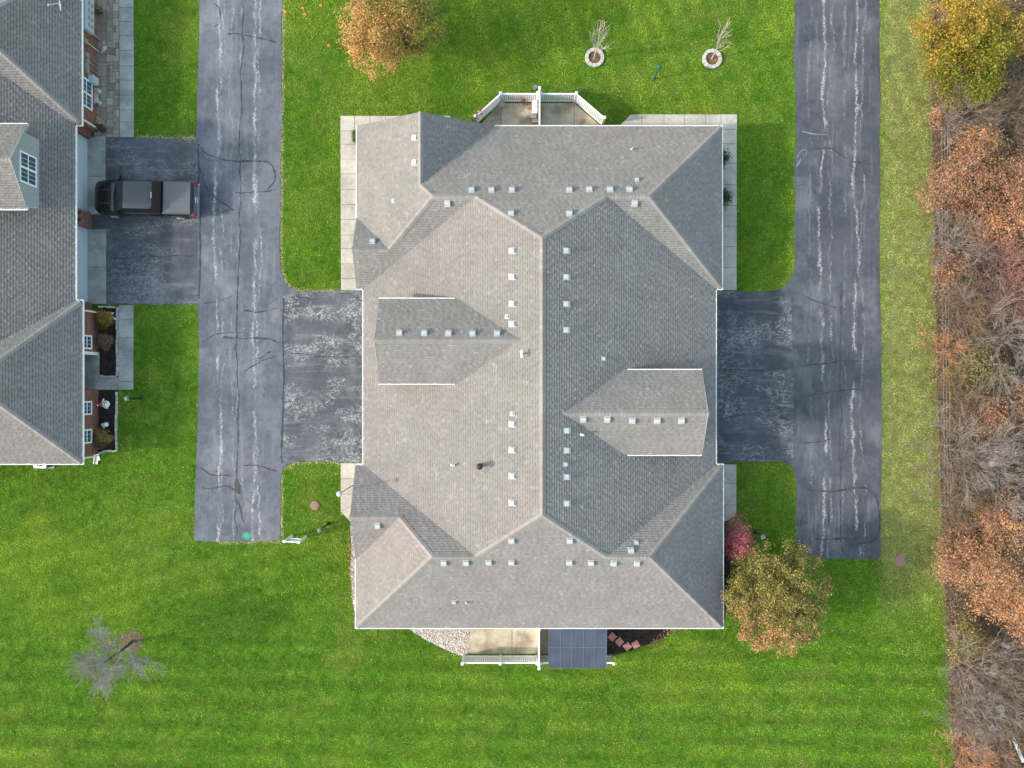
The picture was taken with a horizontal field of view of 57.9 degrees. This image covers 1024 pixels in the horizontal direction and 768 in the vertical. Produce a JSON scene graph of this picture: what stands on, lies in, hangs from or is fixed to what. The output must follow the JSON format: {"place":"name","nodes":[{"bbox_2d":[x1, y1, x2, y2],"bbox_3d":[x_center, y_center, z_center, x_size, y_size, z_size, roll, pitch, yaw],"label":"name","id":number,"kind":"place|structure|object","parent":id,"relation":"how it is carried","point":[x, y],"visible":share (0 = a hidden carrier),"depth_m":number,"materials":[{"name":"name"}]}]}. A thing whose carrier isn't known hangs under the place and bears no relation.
{"place":"outdoors","nodes":[
{"label":"outdoors","id":0,"kind":"place"},
{"bbox_2d":[87,137,105,303],"bbox_3d":[-24.300,-9.531,53.985,1.274,0.069,9.725,0,90,0],"label":"apron","id":1,"kind":"object","parent":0,"point":[96,238],"visible":0.86,"depth_m":53.95,"materials":[{"name":"concrete"}]},
{"bbox_2d":[94,0,118,136],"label":"paved path","id":2,"kind":"structure","parent":0,"point":[108,58],"depth_m":53.95,"materials":[{"name":"concrete"}]},
{"bbox_2d":[94,88,101,104],"bbox_3d":[-24.094,-16.700,53.770,0.419,0.460,0.907,0,90,0],"label":"stone bench","id":3,"kind":"object","parent":2,"relation":"on","point":[97,101],"visible":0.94,"depth_m":53.54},
{"bbox_2d":[94,4,104,15],"bbox_3d":[-23.967,-21.756,53.588,0.834,0.734,0.949,0,90,0],"label":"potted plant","id":4,"kind":"object","parent":2,"relation":"on","point":[98,9],"visible":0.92,"depth_m":53.57,"materials":[{"name":"brown plant"}]},
{"bbox_2d":[94,117,105,124],"bbox_3d":[-23.882,-15.245,53.627,0.698,0.655,0.704,-31,90,0],"label":"potted plant","id":5,"kind":"object","parent":2,"relation":"on","point":[99,121],"visible":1,"depth_m":53.54,"materials":[{"name":"grey plant"}]},
{"bbox_2d":[96,124,106,132],"bbox_3d":[-23.787,-14.809,53.675,0.380,0.560,0.380,0,90,0],"label":"planter tub","id":6,"kind":"object","parent":2,"relation":"on","point":[101,128],"visible":1,"depth_m":53.45,"materials":[{"name":"black plastic"}]},
{"bbox_2d":[99,305,133,389],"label":"walkway","id":7,"kind":"structure","parent":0,"point":[126,342],"depth_m":53.94,"materials":[{"name":"concrete"}]},
{"bbox_2d":[119,0,133,136],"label":"walkway","id":8,"kind":"structure","parent":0,"point":[126,59],"depth_m":53.94,"materials":[{"name":"concrete"}]},
{"bbox_2d":[92,137,198,304],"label":"driveway","id":9,"kind":"structure","parent":0,"point":[152,261],"depth_m":53.98,"materials":[{"name":"asphalt"}]},
{"bbox_2d":[94,173,199,219],"bbox_3d":[-21.001,-10.654,53.035,5.960,1.900,2.699,1,90,0],"label":"pickup truck","id":10,"kind":"object","parent":9,"relation":"on","point":[119,198],"visible":1,"depth_m":52.69,"materials":[{"name":"black paint"}]},
{"bbox_2d":[194,0,300,541],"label":"driveway","id":11,"kind":"structure","parent":0,"point":[241,461],"depth_m":53.98,"materials":[{"name":"asphalt"}]},
{"bbox_2d":[283,290,361,462],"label":"driveway","id":12,"kind":"structure","parent":0,"point":[323,376],"depth_m":53.98,"materials":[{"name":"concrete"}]},
{"bbox_2d":[341,463,354,520],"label":"walkway","id":13,"kind":"structure","parent":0,"point":[347,474],"depth_m":53.94,"materials":[{"name":"concrete"}]},
{"bbox_2d":[340,116,449,289],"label":"walkway","id":14,"kind":"structure","parent":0,"point":[348,176],"depth_m":53.94,"materials":[{"name":"concrete"}]},
{"bbox_2d":[0,0,953,767],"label":"lawn","id":15,"kind":"structure","parent":0,"point":[322,488],"depth_m":54.00,"materials":[{"name":"plant"}]},
{"bbox_2d":[33,465,54,467],"bbox_3d":[-27.108,4.468,53.566,0.900,0.909,0.900,0,90,0],"label":"air conditioner","id":16,"kind":"object","parent":15,"relation":"on","point":[43,466],"visible":0.3,"depth_m":53.14,"materials":[{"name":"metal"}]},
{"bbox_2d":[0,0,113,464],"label":"apartment house","id":17,"kind":"structure","parent":15,"relation":"on","point":[49,359],"depth_m":50.49,"materials":[{"name":"grey"}]},
{"bbox_2d":[78,226,86,301],"bbox_3d":[-24.761,-6.880,52.899,0.058,2.112,4.300,0,90,0],"label":"garage door","id":18,"kind":"structure","parent":17,"relation":"in","point":[82,232],"depth_m":53.32,"materials":[{"name":"paint"}]},
{"bbox_2d":[78,134,86,211],"bbox_3d":[-24.761,-12.105,52.899,0.058,2.112,4.350,0,90,0],"label":"garage door","id":19,"kind":"structure","parent":17,"relation":"in","point":[82,141],"depth_m":53.32,"materials":[{"name":"paint"}]},
{"bbox_2d":[84,77,92,110],"bbox_3d":[-24.153,-16.500,52.525,0.075,1.450,1.640,0,90,0],"label":"window","id":20,"kind":"structure","parent":17,"relation":"in","point":[88,88],"depth_m":52.80,"materials":[{"name":"white plastic"}]},
{"bbox_2d":[85,335,91,348],"bbox_3d":[-24.102,-2.380,52.490,0.075,1.180,0.800,0,90,0],"label":"window","id":21,"kind":"structure","parent":17,"relation":"in","point":[88,338],"depth_m":52.70,"materials":[{"name":"white plastic"}]},
{"bbox_2d":[85,401,91,414],"bbox_3d":[-24.102,1.365,52.490,0.075,1.180,0.790,0,90,0],"label":"window","id":22,"kind":"structure","parent":17,"relation":"in","point":[88,404],"depth_m":52.70,"materials":[{"name":"white plastic"}]},
{"bbox_2d":[85,429,91,443],"bbox_3d":[-24.102,2.970,52.490,0.075,1.180,0.820,0,90,0],"label":"window","id":23,"kind":"structure","parent":17,"relation":"in","point":[88,432],"depth_m":52.70,"materials":[{"name":"white plastic"}]},
{"bbox_2d":[98,306,117,376],"bbox_3d":[-23.544,-2.470,53.988,1.188,0.001,4.158,0,90,0],"label":"planting bed","id":24,"kind":"object","parent":15,"relation":"on","point":[108,362],"visible":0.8,"depth_m":53.99,"materials":[{"name":"soil"}]},
{"bbox_2d":[94,309,114,332],"bbox_3d":[-23.521,-3.705,53.445,1.272,1.215,1.520,0,90,0],"label":"shrub","id":25,"kind":"object","parent":24,"relation":"on","point":[104,320],"visible":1,"depth_m":53.34,"materials":[{"name":"green plant"}]},
{"bbox_2d":[94,332,115,353],"bbox_3d":[-23.614,-2.381,53.501,1.380,1.103,1.285,0,90,0],"label":"shrub","id":26,"kind":"object","parent":24,"relation":"on","point":[104,340],"visible":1,"depth_m":53.40,"materials":[{"name":"brown plant"}]},
{"bbox_2d":[115,307,118,375],"bbox_3d":[-22.992,-2.484,53.929,0.159,0.142,4.007,0,90,0],"label":"stone edging","id":27,"kind":"object","parent":24,"relation":"on","point":[117,345],"visible":1,"depth_m":53.87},
{"bbox_2d":[99,390,116,451],"bbox_3d":[-23.571,2.214,53.988,1.134,0.001,3.699,0,90,0],"label":"planting bed","id":28,"kind":"object","parent":15,"relation":"on","point":[107,415],"visible":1,"depth_m":53.99,"materials":[{"name":"soil"}]},
{"bbox_2d":[92,426,114,449],"bbox_3d":[-23.632,3.119,53.476,1.647,1.151,1.553,0,90,0],"label":"shrub","id":29,"kind":"object","parent":28,"relation":"on","point":[101,439],"visible":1,"depth_m":53.34,"materials":[{"name":"green plant"}]},
{"bbox_2d":[97,398,109,408],"bbox_3d":[-23.599,1.173,53.477,0.456,1.062,0.649,-23,90,0],"label":"snowman","id":30,"kind":"object","parent":28,"relation":"on","point":[105,404],"visible":1,"depth_m":53.46,"materials":[{"name":"white plastic"}]},
{"bbox_2d":[98,392,117,453],"bbox_3d":[-23.528,2.268,53.928,1.131,0.145,3.632,0,90,0],"label":"stone edging","id":31,"kind":"object","parent":28,"relation":"on","point":[116,421],"visible":1,"depth_m":53.87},
{"bbox_2d":[118,629,143,653],"bbox_3d":[-22.220,14.992,53.986,1.532,0.001,1.474,0,90,0],"label":"planting bed","id":32,"kind":"object","parent":15,"relation":"on","point":[128,637],"visible":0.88,"depth_m":53.99,"materials":[{"name":"soil"}]},
{"bbox_2d":[65,612,166,699],"bbox_3d":[-21.941,15.433,50.874,5.200,6.358,4.057,43,90,0],"label":"bare tree","id":33,"kind":"object","parent":32,"relation":"on","point":[102,636],"visible":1,"depth_m":50.06,"materials":[{"name":"grey plant"}]},
{"bbox_2d":[124,396,142,400],"bbox_3d":[-21.640,0.824,52.940,0.260,2.120,0.260,-17,90,0],"label":"lamp post","id":34,"kind":"object","parent":15,"relation":"on","point":[126,398],"visible":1,"depth_m":52.21,"materials":[{"name":"black metal"}]},
{"bbox_2d":[283,535,306,543],"bbox_3d":[-12.393,8.870,52.975,0.950,2.050,0.130,3,90,0],"label":"barrier","id":35,"kind":"object","parent":15,"relation":"on","point":[293,540],"visible":1,"depth_m":52.62,"materials":[{"name":"white plastic"}]},
{"bbox_2d":[310,501,319,509],"bbox_3d":[-11.489,7.088,53.971,0.533,0.097,0.533,0,90,0],"label":"manhole cover","id":36,"kind":"object","parent":15,"relation":"on","point":[314,505],"visible":1,"depth_m":53.93,"materials":[{"name":"metal"}]},
{"bbox_2d":[350,463,359,607],"bbox_3d":[-8.856,9.261,53.988,1.188,0.001,9.315,0,90,0],"label":"gravel bed","id":37,"kind":"object","parent":15,"relation":"on","point":[352,553],"visible":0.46,"depth_m":53.99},
{"bbox_2d":[328,0,453,82],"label":"autumn tree","id":38,"kind":"object","parent":15,"relation":"on","point":[397,34],"visible":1,"depth_m":48.45,"materials":[{"name":"orange plant"}]},
{"bbox_2d":[350,463,469,654],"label":"gravel","id":39,"kind":"structure","parent":15,"relation":"on","point":[442,639],"depth_m":53.97,"materials":[{"name":"gravel"}]},
{"bbox_2d":[347,531,354,608],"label":"fallen leaves","id":40,"kind":"object","parent":39,"relation":"on","point":[349,566],"visible":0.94,"depth_m":53.92,"materials":[{"name":"brown plant"}]},
{"bbox_2d":[411,629,468,655],"bbox_3d":[-4.455,14.755,53.988,3.942,0.001,2.214,0,90,0],"label":"gravel bed","id":41,"kind":"object","parent":15,"relation":"on","point":[449,640],"visible":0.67,"depth_m":53.99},
{"bbox_2d":[31,0,950,767],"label":"fallen leaves","id":42,"kind":"object","parent":15,"relation":"on","point":[675,660],"visible":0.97,"depth_m":53.92,"materials":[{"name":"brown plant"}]},
{"bbox_2d":[461,654,537,664],"bbox_3d":[-0.689,15.822,53.150,4.395,1.700,0.156,0,90,0],"label":"vinyl fence","id":43,"kind":"object","parent":15,"relation":"on","point":[509,659],"visible":1,"depth_m":53.13,"materials":[{"name":"plastic"}]},
{"bbox_2d":[474,91,538,122],"bbox_3d":[-0.435,-16.149,53.140,3.967,1.720,0.925,-20,90,0],"label":"vinyl fence","id":44,"kind":"object","parent":15,"relation":"on","point":[494,103],"visible":0.96,"depth_m":52.98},
{"bbox_2d":[349,111,723,628],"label":"apartment house","id":45,"kind":"structure","parent":15,"relation":"on","point":[539,376],"depth_m":48.84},
{"bbox_2d":[548,629,606,667],"bbox_3d":[3.665,14.524,52.765,3.250,2.470,2.712,0,90,0],"label":"patio canopy","id":46,"kind":"object","parent":45,"relation":"attached to","point":[577,648],"visible":0.76,"depth_m":51.65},
{"bbox_2d":[538,629,540,669],"bbox_3d":[1.526,14.890,52.985,0.156,2.030,2.370,0,90,0],"label":"vinyl fence","id":47,"kind":"object","parent":15,"relation":"on","point":[539,667],"visible":0.84,"depth_m":52.17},
{"bbox_2d":[538,86,540,124],"bbox_3d":[1.552,-15.498,52.985,0.156,2.030,2.451,0,90,0],"label":"vinyl fence","id":48,"kind":"object","parent":15,"relation":"on","point":[539,88],"visible":0.71,"depth_m":52.17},
{"bbox_2d":[540,654,614,664],"bbox_3d":[3.692,15.822,53.150,4.300,1.700,0.156,0,90,0],"label":"vinyl fence","id":49,"kind":"object","parent":15,"relation":"on","point":[543,660],"visible":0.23,"depth_m":52.96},
{"bbox_2d":[585,47,603,66],"bbox_3d":[4.806,-19.021,53.938,1.120,0.164,1.112,-23,90,0],"label":"stone ring","id":50,"kind":"object","parent":15,"relation":"on","point":[598,60],"visible":0.93,"depth_m":53.87,"materials":[{"name":"stone"}]},
{"bbox_2d":[586,20,612,58],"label":"sapling","id":51,"kind":"object","parent":15,"relation":"on","point":[598,33],"visible":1,"depth_m":50.35,"materials":[{"name":"grey plant"}]},
{"bbox_2d":[607,629,672,654],"bbox_3d":[7.560,14.675,53.988,4.104,0.001,2.322,0,90,0],"label":"planting bed","id":52,"kind":"object","parent":15,"relation":"on","point":[643,637],"visible":0.5,"depth_m":53.99,"materials":[{"name":"soil"}]},
{"bbox_2d":[608,632,616,641],"bbox_3d":[5.846,14.742,53.982,0.400,0.076,0.400,42,90,0],"label":"stepping stone","id":53,"kind":"object","parent":52,"relation":"on","point":[612,636],"visible":1,"depth_m":53.94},
{"bbox_2d":[615,637,623,645],"bbox_3d":[6.264,15.025,53.982,0.400,0.076,0.400,-42,90,0],"label":"stepping stone","id":54,"kind":"object","parent":52,"relation":"on","point":[619,641],"visible":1,"depth_m":53.94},
{"bbox_2d":[623,642,631,650],"bbox_3d":[6.723,15.296,53.982,0.400,0.076,0.400,-40,90,0],"label":"stepping stone","id":55,"kind":"object","parent":52,"relation":"on","point":[627,646],"visible":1,"depth_m":53.94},
{"bbox_2d":[648,629,675,644],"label":"fallen leaves","id":56,"kind":"object","parent":52,"relation":"on","point":[663,635],"visible":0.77,"depth_m":53.94,"materials":[{"name":"brown plant"}]},
{"bbox_2d":[652,64,661,80],"bbox_3d":[8.262,-17.779,52.890,0.260,2.220,0.260,-17,90,0],"label":"lamp post","id":57,"kind":"object","parent":15,"relation":"on","point":[659,66],"visible":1,"depth_m":52.09,"materials":[{"name":"green plastic"}]},
{"bbox_2d":[702,49,721,68],"bbox_3d":[11.650,-18.941,53.936,1.140,0.168,1.134,-18,90,0],"label":"stone ring","id":58,"kind":"object","parent":15,"relation":"on","point":[713,63],"visible":0.96,"depth_m":53.87,"materials":[{"name":"stone"}]},
{"bbox_2d":[711,16,733,58],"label":"sapling","id":59,"kind":"object","parent":58,"relation":"on","point":[725,27],"visible":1,"depth_m":50.95,"materials":[{"name":"grey plant"}]},
{"bbox_2d":[724,522,729,619],"bbox_3d":[12.231,10.921,53.988,1.026,0.001,5.724,0,90,0],"label":"planting bed","id":60,"kind":"object","parent":15,"relation":"on","point":[726,569],"visible":0.25,"depth_m":53.99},
{"bbox_2d":[723,148,733,168],"bbox_3d":[11.996,-12.988,53.370,1.691,1.364,1.793,0,90,0],"label":"shrub","id":61,"kind":"object","parent":15,"relation":"on","point":[725,157],"visible":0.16,"depth_m":53.07,"materials":[{"name":"green plant"}]},
{"bbox_2d":[723,187,734,210],"bbox_3d":[11.932,-10.796,53.316,1.626,1.471,1.887,-37,90,0],"label":"shrub","id":62,"kind":"object","parent":15,"relation":"on","point":[726,197],"visible":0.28,"depth_m":53.13,"materials":[{"name":"green plant"}]},
{"bbox_2d":[724,510,761,565],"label":"maple tree","id":63,"kind":"object","parent":15,"relation":"on","point":[740,540],"visible":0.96,"depth_m":52.12,"materials":[{"name":"red plant"}]},
{"bbox_2d":[720,538,835,659],"bbox_3d":[14.399,11.629,50.759,6.260,6.586,6.599,0,90,0],"label":"autumn tree","id":64,"kind":"object","parent":15,"relation":"on","point":[769,593],"visible":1,"depth_m":49.45,"materials":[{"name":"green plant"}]},
{"bbox_2d":[895,555,906,566],"bbox_3d":[22.653,10.300,53.971,0.684,0.097,0.684,0,90,0],"label":"manhole cover","id":65,"kind":"object","parent":15,"relation":"on","point":[900,560],"visible":1,"depth_m":53.93,"materials":[{"name":"metal"}]},
{"label":"planting bed","id":66,"kind":"structure","parent":15,"relation":"on","visible":0},
{"bbox_2d":[351,129,355,144],"bbox_3d":[-8.851,-14.323,53.621,0.978,0.861,1.044,0,90,0],"label":"shrub","id":67,"kind":"object","parent":66,"relation":"on","point":[353,134],"visible":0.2,"depth_m":53.48,"materials":[{"name":"green plant"}]},
{"bbox_2d":[470,629,548,653],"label":"patio","id":68,"kind":"structure","parent":0,"point":[503,641],"depth_m":53.95,"materials":[{"name":"concrete"}]},
{"bbox_2d":[482,103,598,126],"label":"patio","id":69,"kind":"structure","parent":0,"point":[550,114],"depth_m":53.95,"materials":[{"name":"concrete"}]},
{"bbox_2d":[532,100,536,113],"bbox_3d":[1.310,-16.041,53.730,0.310,0.440,0.780,0,90,0],"label":"storage bench","id":70,"kind":"object","parent":69,"relation":"on","point":[534,106],"visible":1,"depth_m":53.51,"materials":[{"name":"white plastic"}]},
{"bbox_2d":[540,91,605,124],"bbox_3d":[3.571,-16.102,53.140,4.048,1.720,0.917,21,90,0],"label":"vinyl fence","id":71,"kind":"object","parent":69,"relation":"on","point":[573,100],"visible":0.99,"depth_m":53.09,"materials":[{"name":"plastic"}]},
{"bbox_2d":[621,114,736,289],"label":"walkway","id":72,"kind":"structure","parent":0,"point":[727,121],"depth_m":53.94,"materials":[{"name":"concrete"}]},
{"bbox_2d":[724,465,735,521],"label":"walkway","id":73,"kind":"structure","parent":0,"point":[729,489],"depth_m":53.94,"materials":[{"name":"concrete"}]},
{"bbox_2d":[717,290,793,463],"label":"driveway","id":74,"kind":"structure","parent":0,"point":[755,395],"depth_m":53.98,"materials":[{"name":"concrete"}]},
{"bbox_2d":[775,0,881,558],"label":"driveway","id":75,"kind":"structure","parent":0,"point":[831,286],"depth_m":53.98,"materials":[{"name":"asphalt"}]},
{"bbox_2d":[919,0,1023,767],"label":"brush ground","id":76,"kind":"structure","parent":0,"point":[1008,76],"depth_m":53.99,"materials":[{"name":"plant"}]},
{"bbox_2d":[922,86,968,132],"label":"brush tree","id":77,"kind":"object","parent":76,"relation":"on","point":[938,115],"visible":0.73,"depth_m":52.63,"materials":[{"name":"orange plant"}]},
{"bbox_2d":[940,84,950,507],"bbox_3d":[24.884,-7.951,53.397,0.084,1.206,30.015,0,90,0],"label":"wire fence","id":78,"kind":"object","parent":76,"relation":"on","point":[948,305],"visible":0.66,"depth_m":53.15,"materials":[{"name":"grey metal"}]},
{"bbox_2d":[910,322,985,385],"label":"brush tree","id":79,"kind":"object","parent":76,"relation":"on","point":[961,349],"visible":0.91,"depth_m":52.58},
{"bbox_2d":[925,244,977,299],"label":"brush tree","id":80,"kind":"object","parent":76,"relation":"on","point":[947,271],"visible":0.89,"depth_m":52.63,"materials":[{"name":"orange plant"}]},
{"bbox_2d":[932,518,984,570],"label":"brush tree","id":81,"kind":"object","parent":76,"relation":"on","point":[954,536],"visible":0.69,"depth_m":52.18,"materials":[{"name":"orange plant"}]},
{"bbox_2d":[909,433,1008,545],"bbox_3d":[24.535,5.965,52.185,4.787,3.742,6.045,-45,90,0],"label":"brush tree","id":82,"kind":"object","parent":76,"relation":"on","point":[963,494],"visible":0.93,"depth_m":52.05,"materials":[{"name":"plant"}]},
{"bbox_2d":[910,132,1009,230],"bbox_3d":[25.055,-11.295,51.938,5.451,4.229,5.895,0,90,0],"label":"brush tree","id":83,"kind":"object","parent":76,"relation":"on","point":[959,183],"visible":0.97,"depth_m":51.31,"materials":[{"name":"orange plant"}]},
{"bbox_2d":[898,377,1023,510],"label":"brush tree","id":84,"kind":"object","parent":76,"relation":"on","point":[997,440],"visible":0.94,"depth_m":50.99,"materials":[{"name":"plant"}]},
{"bbox_2d":[920,352,1006,438],"bbox_3d":[24.987,0.346,52.170,4.491,3.768,4.958,-41,90,0],"label":"brush tree","id":85,"kind":"object","parent":76,"relation":"on","point":[969,395],"visible":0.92,"depth_m":51.92,"materials":[{"name":"plant"}]},
{"bbox_2d":[905,0,1023,109],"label":"tree","id":86,"kind":"object","parent":76,"relation":"on","point":[981,41],"visible":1,"depth_m":49.22,"materials":[{"name":"yellow plant"}]},
{"bbox_2d":[914,208,1014,276],"bbox_3d":[25.290,-7.862,52.163,5.332,3.784,4.065,0,90,0],"label":"brush tree","id":87,"kind":"object","parent":76,"relation":"on","point":[949,245],"visible":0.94,"depth_m":51.71,"materials":[{"name":"plant"}]},
{"bbox_2d":[915,657,1023,766],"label":"brush tree","id":88,"kind":"object","parent":76,"relation":"on","point":[976,727],"visible":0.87,"depth_m":51.47,"materials":[{"name":"plant"}]},
{"bbox_2d":[916,0,1023,767],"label":"undergrowth","id":89,"kind":"object","parent":76,"relation":"on","point":[977,266],"visible":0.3,"depth_m":53.74,"materials":[{"name":"plant"}]},
{"bbox_2d":[927,74,1012,158],"bbox_3d":[25.482,-15.025,52.036,4.881,4.034,4.913,0,90,0],"label":"brush tree","id":90,"kind":"object","parent":76,"relation":"on","point":[964,113],"visible":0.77,"depth_m":51.70,"materials":[{"name":"plant"}]},
{"bbox_2d":[942,606,1000,669],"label":"brush tree","id":91,"kind":"object","parent":76,"relation":"on","point":[972,632],"visible":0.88,"depth_m":52.52,"materials":[{"name":"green plant"}]},
{"bbox_2d":[928,521,1023,624],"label":"brush tree","id":92,"kind":"object","parent":76,"relation":"on","point":[991,565],"visible":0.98,"depth_m":50.63,"materials":[{"name":"orange plant"}]},
{"bbox_2d":[929,719,1022,767],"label":"brush tree","id":93,"kind":"object","parent":76,"relation":"on","point":[982,765],"visible":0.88,"depth_m":52.08,"materials":[{"name":"plant"}]},
{"bbox_2d":[930,260,1023,350],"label":"brush tree","id":94,"kind":"object","parent":76,"relation":"on","point":[972,311],"visible":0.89,"depth_m":51.70,"materials":[{"name":"plant"}]},
{"bbox_2d":[942,113,1018,179],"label":"brush tree","id":95,"kind":"object","parent":76,"relation":"on","point":[977,134],"visible":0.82,"depth_m":51.35,"materials":[{"name":"orange plant"}]},
{"bbox_2d":[937,79,1023,173],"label":"brush tree","id":96,"kind":"object","parent":76,"relation":"on","point":[1004,102],"visible":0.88,"depth_m":51.34,"materials":[{"name":"plant"}]},
{"bbox_2d":[938,624,1023,748],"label":"brush tree","id":97,"kind":"object","parent":76,"relation":"on","point":[993,672],"visible":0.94,"depth_m":51.20,"materials":[{"name":"plant"}]},
{"bbox_2d":[944,320,1018,401],"bbox_3d":[26.548,-1.240,52.529,4.305,3.047,4.878,0,90,0],"label":"brush tree","id":98,"kind":"object","parent":76,"relation":"on","point":[980,371],"visible":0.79,"depth_m":52.18,"materials":[{"name":"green plant"}]},
{"bbox_2d":[942,270,1023,429],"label":"brush tree","id":99,"kind":"object","parent":76,"relation":"on","point":[1016,359],"visible":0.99,"depth_m":50.63,"materials":[{"name":"plant"}]},
{"bbox_2d":[945,206,1023,322],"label":"brush tree","id":100,"kind":"object","parent":76,"relation":"on","point":[1014,285],"visible":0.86,"depth_m":51.30,"materials":[{"name":"plant"}]},
{"bbox_2d":[953,632,1023,763],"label":"brush tree","id":101,"kind":"object","parent":76,"relation":"on","point":[1013,692],"visible":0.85,"depth_m":51.29,"materials":[{"name":"plant"}]},
{"bbox_2d":[962,393,1015,448],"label":"brush tree","id":102,"kind":"object","parent":76,"relation":"on","point":[997,415],"visible":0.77,"depth_m":51.60,"materials":[{"name":"orange plant"}]},
{"bbox_2d":[957,481,1023,558],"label":"brush tree","id":103,"kind":"object","parent":76,"relation":"on","point":[1007,521],"visible":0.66,"depth_m":51.42,"materials":[{"name":"orange plant"}]},
{"bbox_2d":[960,429,1023,552],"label":"brush tree","id":104,"kind":"object","parent":76,"relation":"on","point":[1008,479],"visible":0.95,"depth_m":50.78,"materials":[{"name":"plant"}]},
{"bbox_2d":[962,190,1023,262],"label":"brush tree","id":105,"kind":"object","parent":76,"relation":"on","point":[997,221],"visible":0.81,"depth_m":51.40,"materials":[{"name":"orange plant"}]},
{"bbox_2d":[963,562,1023,646],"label":"brush tree","id":106,"kind":"object","parent":76,"relation":"on","point":[1017,611],"visible":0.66,"depth_m":50.88,"materials":[{"name":"orange plant"}]},
{"bbox_2d":[965,143,1023,220],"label":"brush tree","id":107,"kind":"object","parent":76,"relation":"on","point":[1012,181],"visible":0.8,"depth_m":50.89,"materials":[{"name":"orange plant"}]},
{"bbox_2d":[971,714,1023,767],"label":"brush tree","id":108,"kind":"object","parent":76,"relation":"on","point":[999,750],"visible":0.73,"depth_m":51.81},
{"bbox_2d":[983,371,1023,435],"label":"brush tree","id":109,"kind":"object","parent":76,"relation":"on","point":[1006,405],"visible":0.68,"depth_m":51.94,"materials":[{"name":"brown plant"}]},
{"bbox_2d":[983,255,1023,337],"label":"brush tree","id":110,"kind":"object","parent":76,"relation":"on","point":[1015,296],"visible":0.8,"depth_m":51.52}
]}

